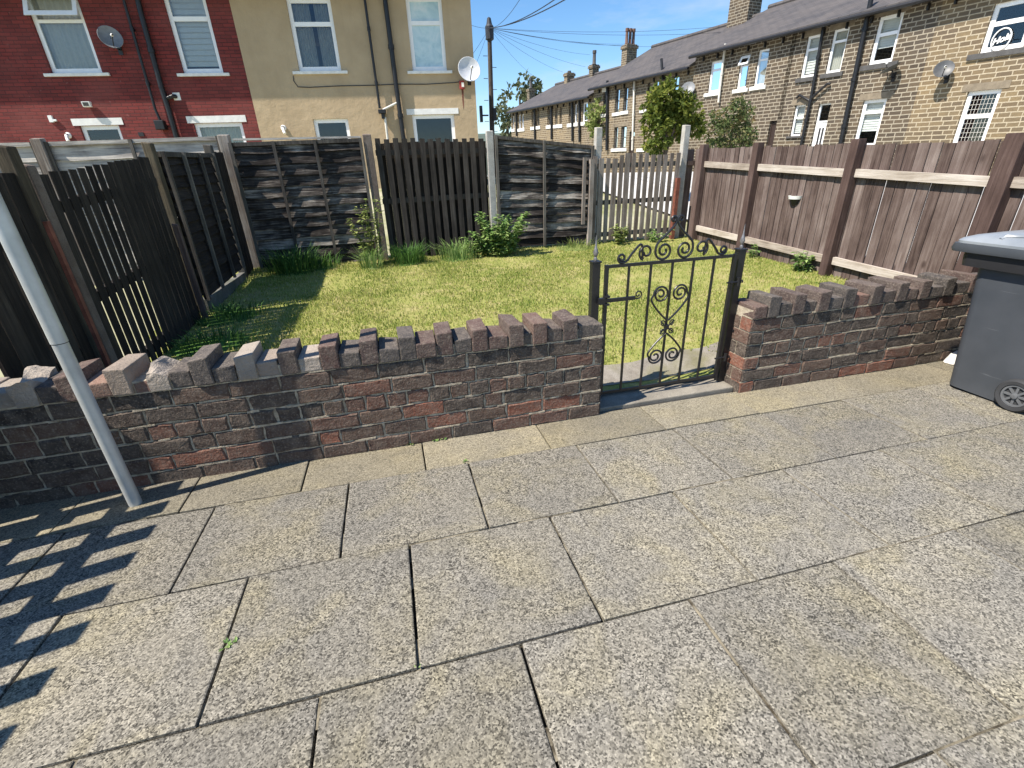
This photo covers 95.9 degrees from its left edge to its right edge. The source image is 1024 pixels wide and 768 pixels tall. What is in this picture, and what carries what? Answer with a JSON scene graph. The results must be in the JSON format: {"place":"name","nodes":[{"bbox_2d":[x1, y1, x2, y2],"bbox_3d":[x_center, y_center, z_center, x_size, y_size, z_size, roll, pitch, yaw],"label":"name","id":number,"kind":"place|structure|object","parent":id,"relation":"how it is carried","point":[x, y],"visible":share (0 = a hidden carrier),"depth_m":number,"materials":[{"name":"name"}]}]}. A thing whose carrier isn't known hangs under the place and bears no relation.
{"place":"outdoors","nodes":[
{"label":"outdoors","id":0,"kind":"place"},
{"bbox_2d":[200,446,601,767],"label":"patio bedding","id":1,"kind":"object","parent":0,"point":[521,648],"depth_m":1.54,"materials":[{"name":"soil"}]},
{"bbox_2d":[0,309,603,508],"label":"garden wall","id":2,"kind":"structure","parent":1,"relation":"on","point":[209,410],"depth_m":2.50,"materials":[{"name":"brick"}]},
{"bbox_2d":[588,235,601,320],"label":"gate post","id":3,"kind":"object","parent":2,"relation":"attached to","point":[594,286],"visible":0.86,"depth_m":2.83,"materials":[{"name":"black metal"}]},
{"bbox_2d":[0,361,953,542],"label":"patio edging","id":4,"kind":"object","parent":1,"relation":"on","point":[18,522],"visible":0.84,"depth_m":2.66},
{"bbox_2d":[0,193,142,506],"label":"support pole","id":5,"kind":"object","parent":4,"relation":"on","point":[17,253],"visible":1,"depth_m":1.96,"materials":[{"name":"metal"}]},
{"bbox_2d":[943,350,957,365],"bbox_3d":[3.457,-0.209,3.596,0.120,0.109,0.088,-8,26,-12],"label":"loose stone","id":6,"kind":"object","parent":4,"relation":"on","point":[950,359],"visible":0.56,"depth_m":3.59,"materials":[{"name":"white stone"}]},
{"bbox_2d":[600,378,732,412],"bbox_3d":[1.047,0.107,3.318,1.050,0.143,0.242,-8,26,-12],"label":"stone step","id":7,"kind":"object","parent":1,"relation":"on","point":[622,400],"visible":0.33,"depth_m":3.24,"materials":[{"name":"grey stone"}]},
{"bbox_2d":[724,269,976,392],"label":"garden wall","id":8,"kind":"structure","parent":1,"relation":"on","point":[783,336],"depth_m":3.29,"materials":[{"name":"brick"}]},
{"bbox_2d":[714,226,747,381],"bbox_3d":[1.524,-0.496,3.183,0.094,1.154,0.076,-8,26,-12],"label":"gate post","id":9,"kind":"object","parent":8,"relation":"attached to","point":[740,251],"visible":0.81,"depth_m":3.15,"materials":[{"name":"black metal"}]},
{"bbox_2d":[598,214,742,394],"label":"garden gate","id":10,"kind":"structure","parent":9,"relation":"attached to","point":[605,300],"depth_m":2.99,"materials":[{"name":"black metal"}]},
{"bbox_2d":[0,173,989,377],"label":"ground","id":11,"kind":"structure","parent":0,"point":[385,229],"depth_m":9.21,"materials":[{"name":"green plant"}]},
{"bbox_2d":[0,142,43,173],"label":"lap panel","id":12,"kind":"object","parent":11,"relation":"on","point":[26,152],"visible":0.07,"depth_m":5.65,"materials":[{"name":"grey wood"}]},
{"bbox_2d":[29,138,103,285],"bbox_3d":[-5.723,-2.144,5.982,0.113,1.845,0.114,-8,26,-12],"label":"timber post","id":13,"kind":"object","parent":11,"relation":"on","point":[41,153],"visible":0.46,"depth_m":5.65,"materials":[{"name":"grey wood"}]},
{"bbox_2d":[43,136,220,281],"bbox_3d":[-4.744,-2.326,6.211,1.940,1.738,0.096,-8,26,-12],"label":"lap panel","id":14,"kind":"object","parent":11,"relation":"on","point":[64,155],"visible":0.09,"depth_m":5.86,"materials":[{"name":"grey wood"}]},
{"bbox_2d":[0,0,322,142],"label":"red brick house","id":15,"kind":"structure","parent":11,"relation":"on","point":[176,69],"depth_m":12.30,"materials":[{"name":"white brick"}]},
{"bbox_2d":[28,0,109,76],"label":"window","id":16,"kind":"structure","parent":15,"relation":"in","point":[66,41],"depth_m":12.02,"materials":[{"name":"glass"}]},
{"bbox_2d":[71,118,123,140],"bbox_3d":[-11.338,-6.709,12.901,1.281,1.240,0.303,-8,26,-12],"label":"window","id":17,"kind":"structure","parent":15,"relation":"in","point":[110,123],"depth_m":12.69,"materials":[{"name":"white plastic"}]},
{"bbox_2d":[97,25,123,54],"bbox_3d":[-10.172,-8.811,11.797,0.434,0.589,0.470,2,25,9],"label":"satellite dish","id":18,"kind":"object","parent":15,"relation":"attached to","point":[109,36],"visible":1,"depth_m":11.79,"materials":[{"name":"grey metal"}]},
{"bbox_2d":[164,0,229,76],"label":"window","id":19,"kind":"structure","parent":15,"relation":"in","point":[190,22],"depth_m":12.32,"materials":[{"name":"glass"}]},
{"bbox_2d":[186,115,246,142],"bbox_3d":[-8.301,-6.988,13.273,1.572,1.240,0.423,-8,26,-12],"label":"window","id":20,"kind":"structure","parent":15,"relation":"in","point":[206,126],"depth_m":13.11,"materials":[{"name":"white plastic"}]},
{"bbox_2d":[229,0,477,188],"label":"cream house","id":21,"kind":"structure","parent":11,"relation":"on","point":[382,70],"depth_m":12.96,"materials":[{"name":"beige paint"}]},
{"bbox_2d":[286,0,347,74],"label":"window","id":22,"kind":"structure","parent":21,"relation":"in","point":[302,26],"depth_m":12.66,"materials":[{"name":"white plastic"}]},
{"bbox_2d":[313,119,350,139],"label":"window","id":23,"kind":"structure","parent":21,"relation":"in","point":[316,121],"depth_m":13.45,"materials":[{"name":"white plastic"}]},
{"bbox_2d":[406,0,451,73],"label":"window","id":24,"kind":"structure","parent":21,"relation":"in","point":[424,17],"depth_m":12.93,"materials":[{"name":"glass"}]},
{"bbox_2d":[406,108,458,141],"bbox_3d":[-2.324,-7.601,13.836,1.513,1.120,0.330,-8,26,-12],"label":"window","id":25,"kind":"structure","parent":21,"relation":"in","point":[445,112],"depth_m":13.68,"materials":[{"name":"white plastic"}]},
{"bbox_2d":[458,57,479,84],"bbox_3d":[-1.177,-8.854,13.010,0.521,0.648,0.598,10,28,25],"label":"satellite dish","id":26,"kind":"object","parent":21,"relation":"attached to","point":[469,69],"visible":1,"depth_m":13.04,"materials":[{"name":"white metal"}]},
{"bbox_2d":[479,17,497,175],"bbox_3d":[-1.070,-12.861,21.083,0.878,6.288,0.375,-8,26,-12],"label":"telegraph pole","id":27,"kind":"object","parent":11,"relation":"on","point":[492,115],"visible":0.85,"depth_m":20.73,"materials":[{"name":"brown wood"}]},
{"bbox_2d":[494,100,514,136],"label":"distant tree","id":28,"kind":"object","parent":11,"relation":"on","point":[505,125],"visible":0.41,"depth_m":58.95,"materials":[{"name":"green plant"}]},
{"bbox_2d":[496,69,542,122],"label":"distant tree","id":29,"kind":"object","parent":11,"relation":"on","point":[523,94],"visible":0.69,"depth_m":54.62,"materials":[{"name":"green plant"}]},
{"bbox_2d":[506,78,575,138],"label":"stone house","id":30,"kind":"structure","parent":11,"relation":"on","point":[519,121],"depth_m":34.96,"materials":[{"name":"brown stone"}]},
{"bbox_2d":[524,71,601,140],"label":"stone house","id":31,"kind":"structure","parent":11,"relation":"on","point":[540,120],"depth_m":32.32,"materials":[{"name":"brown stone"}]},
{"bbox_2d":[567,88,593,144],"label":"stone house","id":32,"kind":"structure","parent":11,"relation":"on","point":[582,100],"depth_m":28.05,"materials":[{"name":"beige brick"}]},
{"bbox_2d":[546,50,620,142],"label":"stone house","id":33,"kind":"structure","parent":11,"relation":"on","point":[562,119],"depth_m":30.03,"materials":[{"name":"brown stone"}]},
{"bbox_2d":[584,96,605,138],"bbox_3d":[4.826,-14.358,26.923,1.310,4.099,1.683,-8,26,-12],"label":"tree","id":34,"kind":"object","parent":11,"relation":"on","point":[592,116],"visible":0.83,"depth_m":26.31,"materials":[{"name":"green plant"}]},
{"bbox_2d":[588,27,713,172],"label":"stone house","id":35,"kind":"structure","parent":11,"relation":"on","point":[614,90],"depth_m":25.12,"materials":[{"name":"brown stone"}]},
{"bbox_2d":[612,84,621,115],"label":"window","id":36,"kind":"structure","parent":35,"relation":"in","point":[618,87],"depth_m":25.07,"materials":[{"name":"plastic"}]},
{"bbox_2d":[618,122,628,150],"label":"window","id":37,"kind":"structure","parent":35,"relation":"in","point":[624,125],"depth_m":25.22,"materials":[{"name":"plastic"}]},
{"bbox_2d":[620,83,629,114],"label":"window","id":38,"kind":"structure","parent":35,"relation":"in","point":[627,85],"depth_m":24.47,"materials":[{"name":"plastic"}]},
{"bbox_2d":[638,73,707,196],"bbox_3d":[3.753,-5.710,11.085,1.841,2.921,1.375,-8,26,-12],"label":"garden tree","id":39,"kind":"object","parent":11,"relation":"on","point":[666,116],"visible":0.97,"depth_m":10.47,"materials":[{"name":"green plant"}]},
{"bbox_2d":[631,12,776,171],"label":"stone house","id":40,"kind":"structure","parent":11,"relation":"on","point":[680,64],"depth_m":22.07,"materials":[{"name":"brown stone"}]},
{"bbox_2d":[702,93,758,147],"bbox_3d":[5.601,-5.928,11.759,1.534,2.545,1.060,-8,26,-12],"label":"garden shrub","id":41,"kind":"object","parent":11,"relation":"on","point":[745,131],"visible":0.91,"depth_m":11.46,"materials":[{"name":"green plant"}]},
{"bbox_2d":[688,0,892,171],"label":"stone house","id":42,"kind":"structure","parent":11,"relation":"on","point":[733,64],"depth_m":18.36,"materials":[{"name":"beige brick"}]},
{"bbox_2d":[682,82,694,94],"bbox_3d":[7.820,-12.996,20.360,0.573,0.603,0.478,-8,26,-12],"label":"satellite dish","id":43,"kind":"object","parent":42,"relation":"attached to","point":[688,86],"visible":0.67,"depth_m":20.37,"materials":[{"name":"white metal"}]},
{"bbox_2d":[704,60,721,96],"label":"window","id":44,"kind":"structure","parent":42,"relation":"in","point":[716,66],"depth_m":19.55,"materials":[{"name":"glass"}]},
{"bbox_2d":[732,54,750,93],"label":"window","id":45,"kind":"structure","parent":42,"relation":"in","point":[744,68],"depth_m":18.43,"materials":[{"name":"white plastic"}]},
{"bbox_2d":[749,48,769,90],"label":"window","id":46,"kind":"structure","parent":42,"relation":"in","point":[764,53],"depth_m":17.76,"materials":[{"name":"white plastic"}]},
{"bbox_2d":[767,120,776,146],"bbox_3d":[10.143,-9.122,17.989,0.060,2.013,0.479,-13,27,-22],"label":"door","id":47,"kind":"structure","parent":42,"relation":"in","point":[773,125],"depth_m":17.86,"materials":[{"name":"brown wood"}]},
{"bbox_2d":[773,0,1023,167],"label":"stone house","id":48,"kind":"structure","parent":11,"relation":"on","point":[839,44],"depth_m":14.97,"materials":[{"name":"beige brick"}]},
{"bbox_2d":[786,99,807,137],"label":"window","id":49,"kind":"structure","parent":48,"relation":"in","point":[800,109],"depth_m":16.88,"materials":[{"name":"white plastic"}]},
{"bbox_2d":[795,26,827,82],"bbox_3d":[10.408,-11.370,15.997,0.255,1.553,0.827,-13,27,-22],"label":"window","id":50,"kind":"structure","parent":48,"relation":"in","point":[813,41],"depth_m":16.08,"materials":[{"name":"white plastic"}]},
{"bbox_2d":[812,103,830,145],"bbox_3d":[10.912,-8.545,16.451,0.060,2.512,0.437,-13,27,-22],"label":"door","id":51,"kind":"structure","parent":48,"relation":"in","point":[820,128],"depth_m":16.29,"materials":[{"name":"white plastic"}]},
{"bbox_2d":[819,19,855,78],"bbox_3d":[10.800,-11.036,15.267,0.278,1.548,0.801,-13,27,-22],"label":"window","id":52,"kind":"structure","parent":48,"relation":"in","point":[841,35],"depth_m":15.32,"materials":[{"name":"white plastic"}]},
{"bbox_2d":[855,91,893,144],"bbox_3d":[11.542,-8.443,14.859,0.399,1.619,0.983,-8,26,-12],"label":"window","id":53,"kind":"structure","parent":48,"relation":"in","point":[872,112],"depth_m":14.82,"materials":[{"name":"white plastic"}]},
{"bbox_2d":[859,6,910,71],"bbox_3d":[11.414,-10.503,14.051,0.255,1.575,1.087,-13,27,-22],"label":"window","id":54,"kind":"structure","parent":48,"relation":"in","point":[889,27],"depth_m":14.08,"materials":[{"name":"white plastic"}]},
{"bbox_2d":[880,60,900,81],"bbox_3d":[11.329,-9.406,13.866,0.461,0.561,0.511,9,27,23],"label":"satellite dish","id":55,"kind":"object","parent":48,"relation":"attached to","point":[891,68],"visible":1,"depth_m":13.85,"materials":[{"name":"grey metal"}]},
{"bbox_2d":[903,0,1023,170],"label":"stone house","id":56,"kind":"structure","parent":11,"relation":"on","point":[963,32],"depth_m":12.54,"materials":[{"name":"beige brick"}]},
{"bbox_2d":[933,60,954,83],"bbox_3d":[11.987,-8.654,12.791,0.519,0.550,0.382,-8,26,-12],"label":"satellite dish","id":57,"kind":"object","parent":56,"relation":"attached to","point":[944,69],"visible":1,"depth_m":12.80,"materials":[{"name":"grey metal"}]},
{"bbox_2d":[953,80,1011,142],"bbox_3d":[12.686,-7.317,12.619,0.326,1.599,1.014,-8,26,-12],"label":"window","id":58,"kind":"structure","parent":56,"relation":"in","point":[996,85],"depth_m":12.53,"materials":[{"name":"white plastic"}]},
{"bbox_2d":[966,0,1023,60],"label":"window","id":59,"kind":"structure","parent":56,"relation":"in","point":[1017,48],"depth_m":11.91,"materials":[{"name":"white plastic"}]},
{"bbox_2d":[990,27,1011,50],"bbox_3d":[12.632,-8.897,11.927,0.031,0.510,0.411,-13,27,-22],"label":"window sign","id":60,"kind":"object","parent":59,"relation":"attached to","point":[1008,36],"visible":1,"depth_m":11.91,"materials":[{"name":"white plastic"}]},
{"bbox_2d":[149,235,859,390],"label":"lawn","id":61,"kind":"structure","parent":0,"point":[688,339],"depth_m":5.19,"materials":[{"name":"plant"}]},
{"bbox_2d":[0,173,95,378],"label":"slat panel","id":62,"kind":"object","parent":61,"relation":"on","point":[25,345],"visible":0.43,"depth_m":2.53,"materials":[{"name":"brown wood"}]},
{"bbox_2d":[0,145,105,367],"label":"concrete post","id":63,"kind":"object","parent":61,"relation":"on","point":[10,160],"visible":0.36,"depth_m":2.64,"materials":[{"name":"grey concrete"}]},
{"bbox_2d":[42,221,111,366],"bbox_3d":[-2.687,-0.401,2.935,0.022,1.200,0.032,-8,26,-12],"label":"rusty strip","id":64,"kind":"object","parent":63,"relation":"attached to","point":[49,229],"visible":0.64,"depth_m":2.85,"materials":[{"name":"brown metal"}]},
{"bbox_2d":[24,164,117,363],"bbox_3d":[-2.780,-0.533,2.989,0.084,1.617,0.081,-8,26,-12],"label":"concrete post","id":65,"kind":"object","parent":61,"relation":"on","point":[41,192],"visible":0.27,"depth_m":2.86,"materials":[{"name":"grey concrete"}]},
{"bbox_2d":[39,157,200,361],"bbox_3d":[-3.013,-0.980,3.713,0.050,1.557,1.620,-8,26,-12],"label":"slat panel","id":66,"kind":"object","parent":61,"relation":"on","point":[132,191],"visible":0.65,"depth_m":3.56,"materials":[{"name":"brown wood"}]},
{"bbox_2d":[141,142,207,314],"bbox_3d":[-3.226,-1.363,4.488,0.083,1.753,0.072,-8,26,-12],"label":"concrete post","id":67,"kind":"object","parent":61,"relation":"on","point":[149,150],"visible":0.47,"depth_m":4.26,"materials":[{"name":"grey concrete"}]},
{"bbox_2d":[172,224,208,317],"bbox_3d":[-3.134,-1.015,4.547,0.050,1.070,0.051,-8,26,-12],"label":"wooden stub","id":68,"kind":"object","parent":61,"relation":"on","point":[187,262],"visible":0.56,"depth_m":4.48,"materials":[{"name":"brown wood"}]},
{"bbox_2d":[159,323,260,356],"bbox_3d":[-2.658,-0.403,4.055,0.916,0.165,0.682,-8,26,-12],"label":"grass tuft","id":69,"kind":"object","parent":61,"relation":"on","point":[234,341],"visible":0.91,"depth_m":4.04,"materials":[{"name":"green plant"}]},
{"bbox_2d":[203,272,246,311],"bbox_3d":[-3.393,-1.058,5.520,0.078,0.267,1.522,-8,26,-12],"label":"gravel board","id":70,"kind":"object","parent":61,"relation":"on","point":[220,295],"visible":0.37,"depth_m":5.36,"materials":[{"name":"concrete"}]},
{"bbox_2d":[156,151,245,300],"bbox_3d":[-3.405,-1.817,5.173,0.096,1.429,1.520,-8,26,-12],"label":"lap panel","id":71,"kind":"object","parent":70,"relation":"on","point":[194,189],"visible":0.98,"depth_m":5.03,"materials":[{"name":"brown wood"}]},
{"bbox_2d":[202,144,247,278],"bbox_3d":[-3.643,-2.092,5.934,0.092,1.753,0.082,-8,26,-12],"label":"concrete post","id":72,"kind":"object","parent":61,"relation":"on","point":[208,148],"visible":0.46,"depth_m":5.71,"materials":[{"name":"grey concrete"}]},
{"bbox_2d":[193,298,268,326],"bbox_3d":[-2.935,-0.751,4.728,0.959,0.184,0.687,-8,26,-12],"label":"grass tuft","id":73,"kind":"object","parent":61,"relation":"on","point":[223,317],"visible":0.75,"depth_m":4.66,"materials":[{"name":"green plant"}]},
{"bbox_2d":[214,152,253,275],"bbox_3d":[-3.721,-2.204,6.177,0.063,1.610,0.420,-8,26,-12],"label":"slat panel","id":74,"kind":"object","parent":61,"relation":"on","point":[222,166],"visible":0.54,"depth_m":6.15,"materials":[{"name":"brown wood"}]},
{"bbox_2d":[217,135,259,267],"bbox_3d":[-3.737,-2.421,6.415,0.132,1.844,0.124,-8,26,-12],"label":"timber post","id":75,"kind":"object","parent":61,"relation":"on","point":[224,140],"visible":0.49,"depth_m":6.28,"materials":[{"name":"grey wood"}]},
{"bbox_2d":[243,243,326,276],"bbox_3d":[-3.024,-1.728,6.348,1.160,0.448,0.958,-8,26,-12],"label":"grass tuft","id":76,"kind":"object","parent":61,"relation":"on","point":[291,265],"visible":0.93,"depth_m":6.29,"materials":[{"name":"green plant"}]},
{"bbox_2d":[228,138,378,268],"bbox_3d":[-2.851,-2.511,6.528,1.670,1.670,0.096,-8,26,-12],"label":"lap panel","id":77,"kind":"object","parent":61,"relation":"on","point":[303,193],"visible":0.87,"depth_m":6.46,"materials":[{"name":"grey wood"}]},
{"bbox_2d":[233,136,360,140],"bbox_3d":[-2.862,-3.297,6.198,1.600,0.022,0.060,-8,26,-12],"label":"capping strip","id":78,"kind":"object","parent":77,"relation":"on","point":[285,138],"visible":0.93,"depth_m":6.17,"materials":[{"name":"grey wood"}]},
{"bbox_2d":[296,250,346,270],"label":"grass tuft","id":79,"kind":"object","parent":61,"relation":"on","point":[330,265],"visible":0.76,"depth_m":6.58,"materials":[{"name":"green plant"}]},
{"bbox_2d":[346,196,383,259],"bbox_3d":[-2.056,-2.164,6.601,0.352,0.958,0.496,19,32,38],"label":"tall weed","id":80,"kind":"object","parent":61,"relation":"on","point":[367,228],"visible":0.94,"depth_m":6.58,"materials":[{"name":"green plant"}]},
{"bbox_2d":[351,240,396,269],"bbox_3d":[-2.005,-1.828,6.535,0.771,0.433,0.624,-18,29,-31],"label":"grass tuft","id":81,"kind":"object","parent":61,"relation":"on","point":[368,261],"visible":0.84,"depth_m":6.53,"materials":[{"name":"green plant"}]},
{"bbox_2d":[362,134,388,259],"bbox_3d":[-1.975,-2.612,6.756,0.112,1.850,0.111,-8,26,-12],"label":"concrete post","id":82,"kind":"object","parent":61,"relation":"on","point":[369,154],"visible":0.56,"depth_m":6.60,"materials":[{"name":"grey concrete"}]},
{"bbox_2d":[383,241,431,265],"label":"grass tuft","id":83,"kind":"object","parent":61,"relation":"on","point":[406,257],"visible":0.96,"depth_m":6.66,"materials":[{"name":"green plant"}]},
{"bbox_2d":[375,138,488,258],"bbox_3d":[-1.128,-2.754,6.952,1.590,1.696,0.063,-8,26,-12],"label":"slat panel","id":84,"kind":"object","parent":61,"relation":"on","point":[431,151],"visible":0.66,"depth_m":6.85,"materials":[{"name":"brown wood"}]},
{"bbox_2d":[375,141,489,254],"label":"backing boards","id":85,"kind":"object","parent":61,"relation":"on","point":[431,192],"visible":0.35,"depth_m":6.95,"materials":[{"name":"brown wood"}]},
{"bbox_2d":[427,235,478,261],"bbox_3d":[-0.824,-2.029,6.925,0.984,0.367,0.820,-8,26,-12],"label":"grass tuft","id":86,"kind":"object","parent":61,"relation":"on","point":[455,252],"visible":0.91,"depth_m":6.90,"materials":[{"name":"green plant"}]},
{"bbox_2d":[461,231,494,257],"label":"leafy weed","id":87,"kind":"object","parent":61,"relation":"on","point":[478,250],"visible":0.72,"depth_m":6.97,"materials":[{"name":"green plant"}]},
{"bbox_2d":[485,130,496,235],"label":"concrete post","id":88,"kind":"object","parent":61,"relation":"on","point":[491,170],"visible":0.56,"depth_m":6.94,"materials":[{"name":"grey concrete"}]},
{"bbox_2d":[468,211,530,256],"bbox_3d":[-0.190,-2.264,6.995,0.989,0.674,0.693,-8,26,-12],"label":"leafy weed","id":89,"kind":"object","parent":61,"relation":"on","point":[502,239],"visible":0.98,"depth_m":6.93,"materials":[{"name":"green plant"}]},
{"bbox_2d":[493,135,594,246],"bbox_3d":[0.525,-3.010,7.261,1.570,1.625,0.096,-8,26,-12],"label":"lap panel","id":90,"kind":"object","parent":61,"relation":"on","point":[540,181],"visible":0.86,"depth_m":7.21,"materials":[{"name":"grey wood"}]},
{"bbox_2d":[581,157,586,223],"bbox_3d":[1.138,-3.045,7.318,0.050,0.980,0.030,-8,26,-12],"label":"loose batten","id":91,"kind":"object","parent":90,"relation":"attached to","point":[583,190],"visible":1,"depth_m":7.29,"materials":[{"name":"grey wood"}]},
{"bbox_2d":[552,237,597,250],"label":"grass tuft","id":92,"kind":"object","parent":61,"relation":"on","point":[569,247],"visible":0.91,"depth_m":7.44,"materials":[{"name":"green plant"}]},
{"bbox_2d":[592,127,602,243],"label":"concrete post","id":93,"kind":"object","parent":61,"relation":"on","point":[598,131],"visible":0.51,"depth_m":7.18,"materials":[{"name":"grey concrete"}]},
{"bbox_2d":[586,153,680,245],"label":"picket gate","id":94,"kind":"structure","parent":93,"relation":"attached to","point":[614,165],"depth_m":7.56,"materials":[{"name":"grey wood"}]},
{"bbox_2d":[608,224,628,244],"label":"leafy weed","id":95,"kind":"object","parent":61,"relation":"on","point":[618,237],"visible":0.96,"depth_m":7.61,"materials":[{"name":"green plant"}]},
{"bbox_2d":[603,342,717,385],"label":"path","id":96,"kind":"structure","parent":61,"relation":"on","point":[631,373],"depth_m":3.48,"materials":[{"name":"grey concrete"}]},
{"bbox_2d":[669,178,680,238],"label":"latch post","id":97,"kind":"object","parent":61,"relation":"on","point":[675,197],"visible":0.93,"depth_m":7.75,"materials":[{"name":"brown wood"}]},
{"bbox_2d":[674,125,690,237],"bbox_3d":[2.837,-3.306,7.813,0.102,1.887,0.102,-8,26,-12],"label":"concrete post","id":98,"kind":"object","parent":61,"relation":"on","point":[685,138],"visible":0.51,"depth_m":7.61,"materials":[{"name":"grey concrete"}]},
{"bbox_2d":[678,149,694,236],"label":"return boards","id":99,"kind":"object","parent":61,"relation":"on","point":[688,174],"visible":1,"depth_m":7.84,"materials":[{"name":"brown wood"}]},
{"bbox_2d":[790,250,815,271],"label":"leafy weed","id":100,"kind":"object","parent":61,"relation":"on","point":[804,257],"visible":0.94,"depth_m":5.72,"materials":[{"name":"green plant"}]},
{"bbox_2d":[688,132,1023,280],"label":"board fence","id":101,"kind":"object","parent":61,"relation":"on","point":[828,221],"visible":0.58,"depth_m":5.05,"materials":[{"name":"brown wood"}]},
{"bbox_2d":[686,149,698,233],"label":"end boards","id":102,"kind":"object","parent":101,"relation":"attached to","point":[692,188],"visible":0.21,"depth_m":7.81,"materials":[{"name":"brown wood"}]},
{"bbox_2d":[0,382,1023,767],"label":"patio","id":103,"kind":"structure","parent":0,"point":[906,654],"depth_m":1.65,"materials":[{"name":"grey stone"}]},
{"bbox_2d":[950,230,1023,411],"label":"wheelie bin","id":104,"kind":"object","parent":103,"relation":"on","point":[989,362],"visible":1,"depth_m":2.90,"materials":[{"name":"plastic"}]},
{"bbox_2d":[470,0,781,133],"label":"sky","id":105,"kind":"structure","parent":0,"point":[609,19],"materials":[{"name":"blue"}]},
{"bbox_2d":[603,172,1023,261],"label":"road","id":106,"kind":"structure","parent":0,"point":[635,184],"depth_m":13.18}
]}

